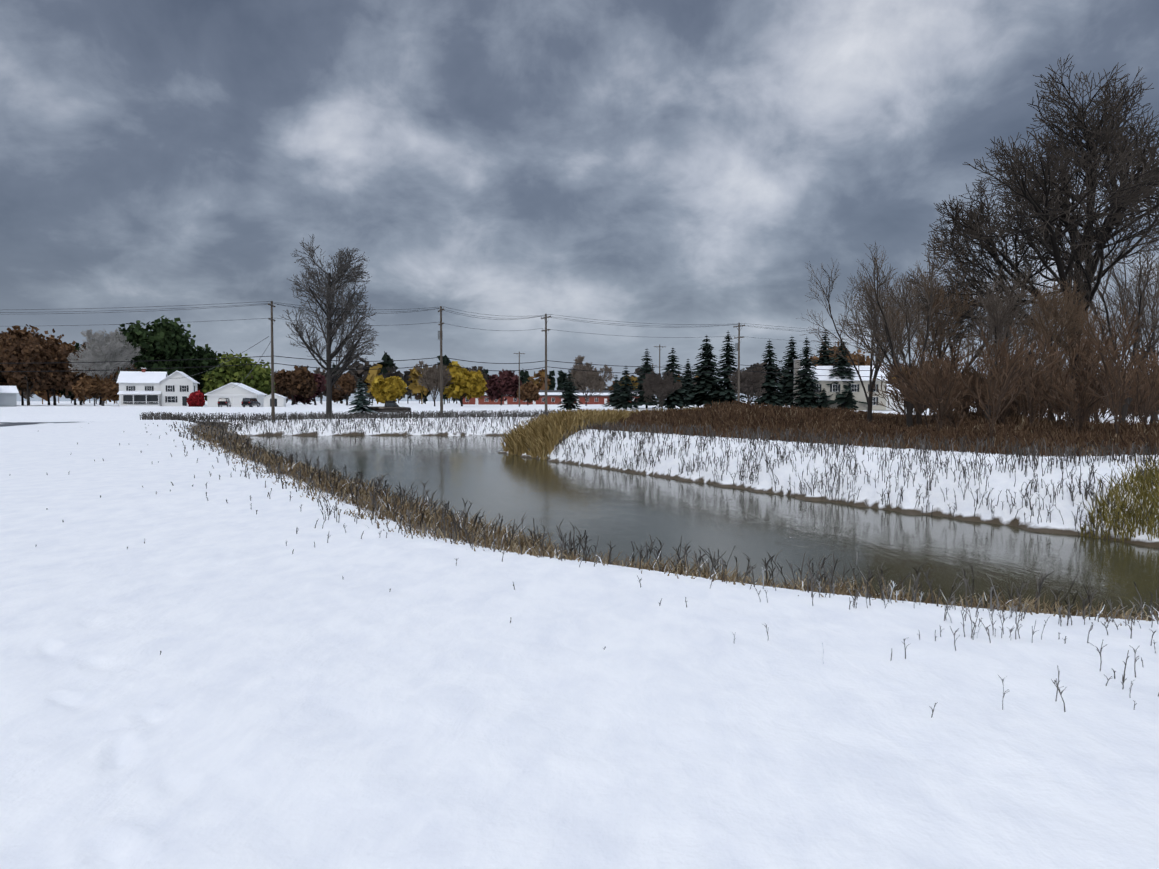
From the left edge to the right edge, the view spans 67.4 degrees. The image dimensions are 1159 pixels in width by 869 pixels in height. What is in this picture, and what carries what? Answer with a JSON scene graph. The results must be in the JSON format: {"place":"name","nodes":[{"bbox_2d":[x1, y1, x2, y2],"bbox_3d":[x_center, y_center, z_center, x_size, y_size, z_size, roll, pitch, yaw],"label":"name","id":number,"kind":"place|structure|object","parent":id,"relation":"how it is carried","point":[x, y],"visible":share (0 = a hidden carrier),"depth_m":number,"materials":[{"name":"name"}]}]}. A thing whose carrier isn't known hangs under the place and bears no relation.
{"place":"outdoors","nodes":[
{"label":"outdoors","id":0,"kind":"place"},
{"bbox_2d":[0,423,49,426],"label":"side street","id":1,"kind":"structure","parent":0,"point":[4,425],"depth_m":81.58,"materials":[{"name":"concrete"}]},
{"bbox_2d":[116,368,199,405],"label":"white house","id":2,"kind":"structure","parent":0,"point":[143,387],"depth_m":188.75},
{"bbox_2d":[204,382,266,406],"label":"white garage","id":3,"kind":"structure","parent":0,"point":[237,394],"depth_m":183.90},
{"bbox_2d":[0,416,517,423],"bbox_3d":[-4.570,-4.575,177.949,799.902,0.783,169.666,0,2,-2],"label":"road","id":4,"kind":"structure","parent":0,"point":[68,422],"depth_m":99.12,"materials":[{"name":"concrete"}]},
{"bbox_2d":[0,401,1158,868],"bbox_3d":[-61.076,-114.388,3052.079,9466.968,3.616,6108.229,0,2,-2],"label":"snowy ground","id":5,"kind":"structure","parent":0,"point":[332,701],"depth_m":5.38,"materials":[{"name":"white snow"}]},
{"bbox_2d":[0,333,8,385],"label":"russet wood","id":6,"kind":"object","parent":5,"relation":"on","point":[3,383],"visible":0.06,"depth_m":237.23,"materials":[{"name":"brown plant"}]},
{"bbox_2d":[0,386,18,405],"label":"shed","id":7,"kind":"structure","parent":5,"relation":"on","point":[8,396],"depth_m":189.33,"materials":[{"name":"white"}]},
{"bbox_2d":[21,387,23,404],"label":"tree","id":8,"kind":"object","parent":5,"relation":"on","point":[22,400],"depth_m":250.28,"materials":[{"name":"brown plant"}]},
{"bbox_2d":[0,331,49,390],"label":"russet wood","id":9,"kind":"object","parent":5,"relation":"on","point":[4,380],"visible":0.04,"depth_m":237.56,"materials":[{"name":"brown plant"}]},
{"bbox_2d":[0,324,71,405],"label":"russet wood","id":10,"kind":"object","parent":5,"relation":"on","point":[22,350],"visible":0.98,"depth_m":223.35,"materials":[{"name":"brown plant"}]},
{"bbox_2d":[4,329,81,404],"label":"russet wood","id":11,"kind":"object","parent":5,"relation":"on","point":[69,347],"visible":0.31,"depth_m":231.04,"materials":[{"name":"brown plant"}]},
{"bbox_2d":[45,385,65,404],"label":"tree","id":12,"kind":"object","parent":5,"relation":"on","point":[48,393],"visible":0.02,"depth_m":257.41,"materials":[{"name":"brown plant"}]},
{"bbox_2d":[55,342,93,404],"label":"tree","id":13,"kind":"object","parent":5,"relation":"on","point":[77,345],"visible":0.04,"depth_m":246.79,"materials":[{"name":"brown plant"}]},
{"bbox_2d":[69,343,88,404],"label":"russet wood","id":14,"kind":"object","parent":5,"relation":"on","point":[80,402],"depth_m":244.58,"materials":[{"name":"brown plant"}]},
{"bbox_2d":[71,375,118,405],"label":"tree","id":15,"kind":"object","parent":5,"relation":"on","point":[96,388],"visible":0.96,"depth_m":205.47,"materials":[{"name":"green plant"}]},
{"bbox_2d":[72,355,125,404],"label":"tree","id":16,"kind":"object","parent":5,"relation":"on","point":[77,377],"visible":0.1,"depth_m":239.40,"materials":[{"name":"brown plant"}]},
{"bbox_2d":[67,329,141,405],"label":"bare tree","id":17,"kind":"object","parent":5,"relation":"on","point":[101,352],"visible":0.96,"depth_m":206.91,"materials":[{"name":"grey plant"}]},
{"bbox_2d":[99,354,139,397],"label":"tree","id":18,"kind":"object","parent":5,"relation":"on","point":[129,370],"depth_m":255.74,"materials":[{"name":"green plant"}]},
{"bbox_2d":[107,315,195,375],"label":"tree","id":19,"kind":"object","parent":5,"relation":"on","point":[166,339],"visible":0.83,"depth_m":219.22,"materials":[{"name":"green plant"}]},
{"bbox_2d":[149,340,221,397],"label":"tree","id":20,"kind":"object","parent":5,"relation":"on","point":[205,354],"visible":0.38,"depth_m":228.96,"materials":[{"name":"green plant"}]},
{"bbox_2d":[186,390,204,406],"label":"bush","id":21,"kind":"object","parent":5,"relation":"on","point":[196,399],"visible":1,"depth_m":182.41,"materials":[{"name":"red plant"}]},
{"bbox_2d":[197,360,216,400],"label":"tree","id":22,"kind":"object","parent":5,"relation":"on","point":[199,387],"visible":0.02,"depth_m":232.12,"materials":[{"name":"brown plant"}]},
{"bbox_2d":[201,370,217,399],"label":"tree","id":23,"kind":"object","parent":5,"relation":"on","point":[207,382],"visible":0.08,"depth_m":224.38,"materials":[{"name":"green plant"}]},
{"bbox_2d":[218,398,230,406],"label":"suv","id":24,"kind":"object","parent":5,"relation":"on","point":[224,402],"visible":0.98,"depth_m":171.91,"materials":[{"name":"grey paint"}]},
{"bbox_2d":[210,349,276,395],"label":"tree","id":25,"kind":"object","parent":5,"relation":"on","point":[258,377],"visible":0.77,"depth_m":212.02,"materials":[{"name":"green plant"}]},
{"bbox_2d":[241,398,260,406],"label":"suv","id":26,"kind":"object","parent":5,"relation":"on","point":[250,402],"visible":0.98,"depth_m":170.26,"materials":[{"name":"black paint"}]},
{"bbox_2d":[268,301,275,422],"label":"utility pole","id":27,"kind":"object","parent":5,"relation":"on","point":[272,379],"visible":0.9,"depth_m":88.86,"materials":[{"name":"brown wood"}]},
{"bbox_2d":[169,336,270,387],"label":"power line","id":28,"kind":"object","parent":27,"relation":"attached to","point":[230,359],"visible":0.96,"depth_m":114.39,"materials":[{"name":"black metal"}]},
{"bbox_2d":[262,393,286,406],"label":"white shed","id":29,"kind":"structure","parent":5,"relation":"on","point":[280,400],"depth_m":180.25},
{"bbox_2d":[274,365,317,404],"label":"tree","id":30,"kind":"object","parent":5,"relation":"on","point":[298,381],"visible":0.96,"depth_m":244.98,"materials":[{"name":"brown plant"}]},
{"bbox_2d":[288,373,325,404],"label":"tree","id":31,"kind":"object","parent":5,"relation":"on","point":[319,379],"visible":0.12,"depth_m":257.69,"materials":[{"name":"brown plant"}]},
{"bbox_2d":[282,235,378,414],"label":"bare maple tree","id":32,"kind":"object","parent":5,"relation":"on","point":[330,294],"visible":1,"depth_m":102.53,"materials":[{"name":"grey plant"}]},
{"bbox_2d":[332,373,356,404],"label":"tree","id":33,"kind":"object","parent":5,"relation":"on","point":[346,383],"visible":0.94,"depth_m":250.52,"materials":[{"name":"brown plant"}]},
{"bbox_2d":[344,377,377,416],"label":"snowy conifer","id":34,"kind":"object","parent":5,"relation":"on","point":[361,403],"visible":0.9,"depth_m":104.70,"materials":[{"name":"green plant"}]},
{"bbox_2d":[370,375,407,403],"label":"tree","id":35,"kind":"object","parent":5,"relation":"on","point":[392,388],"visible":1,"depth_m":195.70,"materials":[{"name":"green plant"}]},
{"bbox_2d":[369,401,411,413],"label":"pickup car","id":36,"kind":"object","parent":5,"relation":"on","point":[391,406],"visible":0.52,"depth_m":108.54,"materials":[{"name":"brown paint"}]},
{"bbox_2d":[140,409,670,435],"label":"bank weeds","id":37,"kind":"object","parent":5,"relation":"on","point":[254,419],"visible":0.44,"depth_m":89.39,"materials":[{"name":"brown plant"}]},
{"bbox_2d":[414,360,452,405],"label":"bare tree","id":38,"kind":"object","parent":5,"relation":"on","point":[430,379],"visible":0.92,"depth_m":197.25,"materials":[{"name":"brown plant"}]},
{"bbox_2d":[438,306,443,416],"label":"utility pole","id":39,"kind":"object","parent":5,"relation":"on","point":[440,335],"visible":0.96,"depth_m":93.78,"materials":[{"name":"brown wood"}]},
{"bbox_2d":[0,301,1052,376],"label":"power lines","id":40,"kind":"object","parent":39,"relation":"attached to","point":[418,359],"visible":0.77,"depth_m":92.79,"materials":[{"name":"black metal"}]},
{"bbox_2d":[443,361,487,405],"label":"tree","id":41,"kind":"object","parent":5,"relation":"on","point":[466,384],"visible":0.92,"depth_m":200.47,"materials":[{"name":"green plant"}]},
{"bbox_2d":[485,369,521,404],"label":"tree","id":42,"kind":"object","parent":5,"relation":"on","point":[504,383],"visible":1,"depth_m":233.68,"materials":[{"name":"red plant"}]},
{"bbox_2d":[462,390,563,404],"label":"brick row building","id":43,"kind":"structure","parent":5,"relation":"on","point":[553,396],"depth_m":299.30,"materials":[{"name":"red"}]},
{"bbox_2d":[514,351,524,406],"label":"utility pole","id":44,"kind":"object","parent":5,"relation":"on","point":[519,353],"visible":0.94,"depth_m":189.20,"materials":[{"name":"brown wood"}]},
{"bbox_2d":[516,381,539,404],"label":"tree","id":45,"kind":"object","parent":5,"relation":"on","point":[529,393],"visible":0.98,"depth_m":232.81,"materials":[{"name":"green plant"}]},
{"bbox_2d":[20,352,1064,404],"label":"distant treeline","id":46,"kind":"object","parent":5,"relation":"on","point":[411,377],"visible":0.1,"depth_m":335.52,"materials":[{"name":"plant"}]},
{"bbox_2d":[541,314,550,412],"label":"utility pole","id":47,"kind":"object","parent":5,"relation":"on","point":[545,317],"visible":0.92,"depth_m":100.00,"materials":[{"name":"brown wood"}]},
{"bbox_2d":[9,418,1119,685],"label":"lawn weeds","id":48,"kind":"object","parent":5,"relation":"on","point":[329,510],"visible":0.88,"depth_m":12.11,"materials":[{"name":"brown plant"}]},
{"bbox_2d":[556,368,582,409],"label":"conifer","id":49,"kind":"object","parent":5,"relation":"on","point":[569,397],"visible":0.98,"depth_m":139.24,"materials":[{"name":"green plant"}]},
{"bbox_2d":[568,355,613,405],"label":"bare tree","id":50,"kind":"object","parent":5,"relation":"on","point":[586,378],"visible":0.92,"depth_m":213.28,"materials":[{"name":"brown plant"}]},
{"bbox_2d":[500,407,710,459],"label":"reeds","id":51,"kind":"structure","parent":5,"relation":"on","point":[539,435],"depth_m":53.89,"materials":[{"name":"beige plant"}]},
{"bbox_2d":[573,390,642,403],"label":"brick row building","id":52,"kind":"structure","parent":5,"relation":"on","point":[595,399],"depth_m":309.88,"materials":[{"name":"red"}]},
{"bbox_2d":[603,375,620,406],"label":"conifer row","id":53,"kind":"object","parent":5,"relation":"on","point":[614,393],"visible":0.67,"depth_m":177.36,"materials":[{"name":"green plant"}]},
{"bbox_2d":[609,366,638,408],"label":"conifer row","id":54,"kind":"object","parent":5,"relation":"on","point":[625,393],"visible":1,"depth_m":149.30,"materials":[{"name":"green plant"}]},
{"bbox_2d":[633,349,659,407],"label":"conifer","id":55,"kind":"object","parent":5,"relation":"on","point":[646,367],"visible":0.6,"depth_m":157.31,"materials":[{"name":"green plant"}]},
{"bbox_2d":[654,345,660,372],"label":"utility pole","id":56,"kind":"object","parent":5,"relation":"on","point":[659,346],"visible":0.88,"depth_m":174.83,"materials":[{"name":"grey wood"}]},
{"bbox_2d":[641,370,681,409],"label":"tree","id":57,"kind":"object","parent":5,"relation":"on","point":[659,386],"visible":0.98,"depth_m":141.58,"materials":[{"name":"brown plant"}]},
{"bbox_2d":[171,421,1158,619],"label":"bank seed stems","id":58,"kind":"object","parent":5,"relation":"on","point":[714,560],"visible":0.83,"depth_m":12.36,"materials":[{"name":"brown plant"}]},
{"bbox_2d":[175,421,1158,625],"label":"bank","id":59,"kind":"structure","parent":5,"relation":"on","point":[528,548],"depth_m":13.78,"materials":[{"name":"brown plant"}]},
{"bbox_2d":[652,348,694,408],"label":"conifer","id":60,"kind":"object","parent":5,"relation":"on","point":[672,400],"visible":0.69,"depth_m":149.19,"materials":[{"name":"green plant"}]},
{"bbox_2d":[679,359,698,405],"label":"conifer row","id":61,"kind":"object","parent":5,"relation":"on","point":[687,378],"visible":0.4,"depth_m":174.68,"materials":[{"name":"green plant"}]},
{"bbox_2d":[683,336,721,406],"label":"conifer","id":62,"kind":"object","parent":5,"relation":"on","point":[703,380],"visible":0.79,"depth_m":154.00,"materials":[{"name":"green plant"}]},
{"bbox_2d":[705,332,747,405],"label":"conifer","id":63,"kind":"object","parent":5,"relation":"on","point":[726,391],"visible":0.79,"depth_m":149.59,"materials":[{"name":"green plant"}]},
{"bbox_2d":[733,323,744,400],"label":"utility pole","id":64,"kind":"object","parent":5,"relation":"on","point":[737,346],"visible":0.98,"depth_m":112.14,"materials":[{"name":"brown wood"}]},
{"bbox_2d":[728,364,766,403],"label":"bare tree","id":65,"kind":"object","parent":5,"relation":"on","point":[748,381],"visible":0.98,"depth_m":139.88,"materials":[{"name":"brown plant"}]},
{"bbox_2d":[746,339,793,406],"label":"conifer","id":66,"kind":"object","parent":5,"relation":"on","point":[770,396],"visible":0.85,"depth_m":149.51,"materials":[{"name":"green plant"}]},
{"bbox_2d":[775,337,802,405],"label":"conifer","id":67,"kind":"object","parent":5,"relation":"on","point":[787,388],"visible":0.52,"depth_m":159.70,"materials":[{"name":"green plant"}]},
{"bbox_2d":[788,336,825,407],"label":"conifer","id":68,"kind":"object","parent":5,"relation":"on","point":[806,393],"visible":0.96,"depth_m":149.92,"materials":[{"name":"green plant"}]},
{"bbox_2d":[818,390,829,408],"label":"conifer","id":69,"kind":"object","parent":5,"relation":"on","point":[823,403],"visible":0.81,"depth_m":150.53,"materials":[{"name":"green plant"}]},
{"bbox_2d":[813,329,835,365],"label":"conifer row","id":70,"kind":"object","parent":5,"relation":"on","point":[824,360],"visible":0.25,"depth_m":162.32,"materials":[{"name":"green plant"}]},
{"bbox_2d":[508,420,1158,539],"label":"peninsula weeds","id":71,"kind":"object","parent":5,"relation":"on","point":[927,447],"visible":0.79,"depth_m":29.82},
{"bbox_2d":[807,341,873,365],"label":"tree","id":72,"kind":"object","parent":5,"relation":"on","point":[862,359],"visible":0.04,"depth_m":182.18,"materials":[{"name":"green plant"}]},
{"bbox_2d":[822,338,867,408],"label":"conifer","id":73,"kind":"object","parent":5,"relation":"on","point":[841,363],"visible":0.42,"depth_m":151.15,"materials":[{"name":"green plant"}]},
{"bbox_2d":[844,391,854,409],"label":"conifer","id":74,"kind":"object","parent":5,"relation":"on","point":[849,400],"visible":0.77,"depth_m":149.80,"materials":[{"name":"green plant"}]},
{"bbox_2d":[793,359,913,409],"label":"colonial house","id":75,"kind":"structure","parent":5,"relation":"on","point":[857,390],"depth_m":151.09,"materials":[{"name":"white"}]},
{"bbox_2d":[796,255,936,422],"bbox_3d":[18.901,-5.887,56.485,8.214,11.476,7.201,2,3,40],"label":"bare tree","id":76,"kind":"object","parent":5,"relation":"on","point":[869,399],"visible":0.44,"depth_m":56.24,"materials":[{"name":"brown plant"}]},
{"bbox_2d":[588,399,1158,456],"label":"peninsula brush mound","id":77,"kind":"object","parent":5,"relation":"on","point":[725,416],"visible":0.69,"depth_m":38.41,"materials":[{"name":"brown plant"}]},
{"bbox_2d":[826,236,968,426],"bbox_3d":[17.271,-5.417,48.004,7.529,11.228,5.948,1,3,29],"label":"bare tree","id":78,"kind":"object","parent":5,"relation":"on","point":[892,345],"visible":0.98,"depth_m":47.77,"materials":[{"name":"brown plant"}]},
{"bbox_2d":[864,272,986,425],"bbox_3d":[21.267,-4.822,52.761,7.355,9.552,6.462,0,2,-2],"label":"bare tree","id":79,"kind":"object","parent":5,"relation":"on","point":[932,352],"visible":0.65,"depth_m":52.18,"materials":[{"name":"brown plant"}]},
{"bbox_2d":[710,568,1158,717],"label":"dry grass","id":80,"kind":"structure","parent":5,"relation":"on","point":[1016,623],"depth_m":7.01,"materials":[{"name":"brown plant"}]},
{"bbox_2d":[889,253,1046,417],"bbox_3d":[25.236,-5.862,56.571,10.741,11.294,7.525,0,2,-2],"label":"bare tree","id":81,"kind":"object","parent":5,"relation":"on","point":[950,347],"visible":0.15,"depth_m":55.74,"materials":[{"name":"brown plant"}]},
{"bbox_2d":[964,333,974,368],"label":"utility pole","id":82,"kind":"object","parent":5,"relation":"on","point":[968,348],"visible":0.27,"depth_m":127.02,"materials":[{"name":"brown wood"}]},
{"bbox_2d":[938,263,1070,419],"bbox_3d":[22.845,-4.297,46.462,6.308,9.154,8.341,0,2,-2],"label":"bare tree","id":83,"kind":"object","parent":5,"relation":"on","point":[995,321],"visible":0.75,"depth_m":44.75,"materials":[{"name":"brown plant"}]},
{"bbox_2d":[867,303,1158,439],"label":"bare shrubs","id":84,"kind":"object","parent":5,"relation":"on","point":[1020,390],"visible":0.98,"depth_m":35.23,"materials":[{"name":"brown plant"}]},
{"bbox_2d":[958,257,1087,413],"bbox_3d":[30.243,-6.502,59.809,8.512,12.230,9.021,2,3,36],"label":"bare tree","id":85,"kind":"object","parent":5,"relation":"on","point":[1030,352],"visible":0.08,"depth_m":59.20,"materials":[{"name":"brown plant"}]},
{"bbox_2d":[898,54,1158,420],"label":"bare tree","id":86,"kind":"object","parent":5,"relation":"on","point":[1129,192],"visible":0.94,"depth_m":47.57,"materials":[{"name":"brown plant"}]},
{"bbox_2d":[988,277,1101,421],"bbox_3d":[23.580,-3.816,43.723,5.082,8.268,4.694,-1,3,-32],"label":"bare tree","id":87,"kind":"object","parent":5,"relation":"on","point":[1058,335],"visible":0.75,"depth_m":43.35,"materials":[{"name":"brown plant"}]},
{"bbox_2d":[1058,301,1130,422],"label":"bare tree","id":88,"kind":"object","parent":5,"relation":"on","point":[1105,319],"visible":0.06,"depth_m":66.80,"materials":[{"name":"brown plant"}]},
{"bbox_2d":[1049,227,1158,423],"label":"bare tree","id":89,"kind":"object","parent":5,"relation":"on","point":[1128,400],"visible":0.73,"depth_m":46.78,"materials":[{"name":"brown plant"}]},
{"bbox_2d":[1078,452,1158,541],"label":"grass clump","id":90,"kind":"object","parent":5,"relation":"on","point":[1143,494],"visible":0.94,"depth_m":21.96,"materials":[{"name":"plant"}]},
{"bbox_2d":[1095,240,1158,424],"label":"bare tree","id":91,"kind":"object","parent":5,"relation":"on","point":[1131,300],"visible":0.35,"depth_m":57.31,"materials":[{"name":"brown plant"}]},
{"bbox_2d":[0,0,1158,400],"label":"sky","id":92,"kind":"structure","parent":0,"point":[665,164],"materials":[{"name":"grey"}]},
{"bbox_2d":[247,435,1158,620],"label":"pond water","id":93,"kind":"structure","parent":0,"point":[620,510],"depth_m":23.84,"materials":[{"name":"grey liquid"}]}
]}

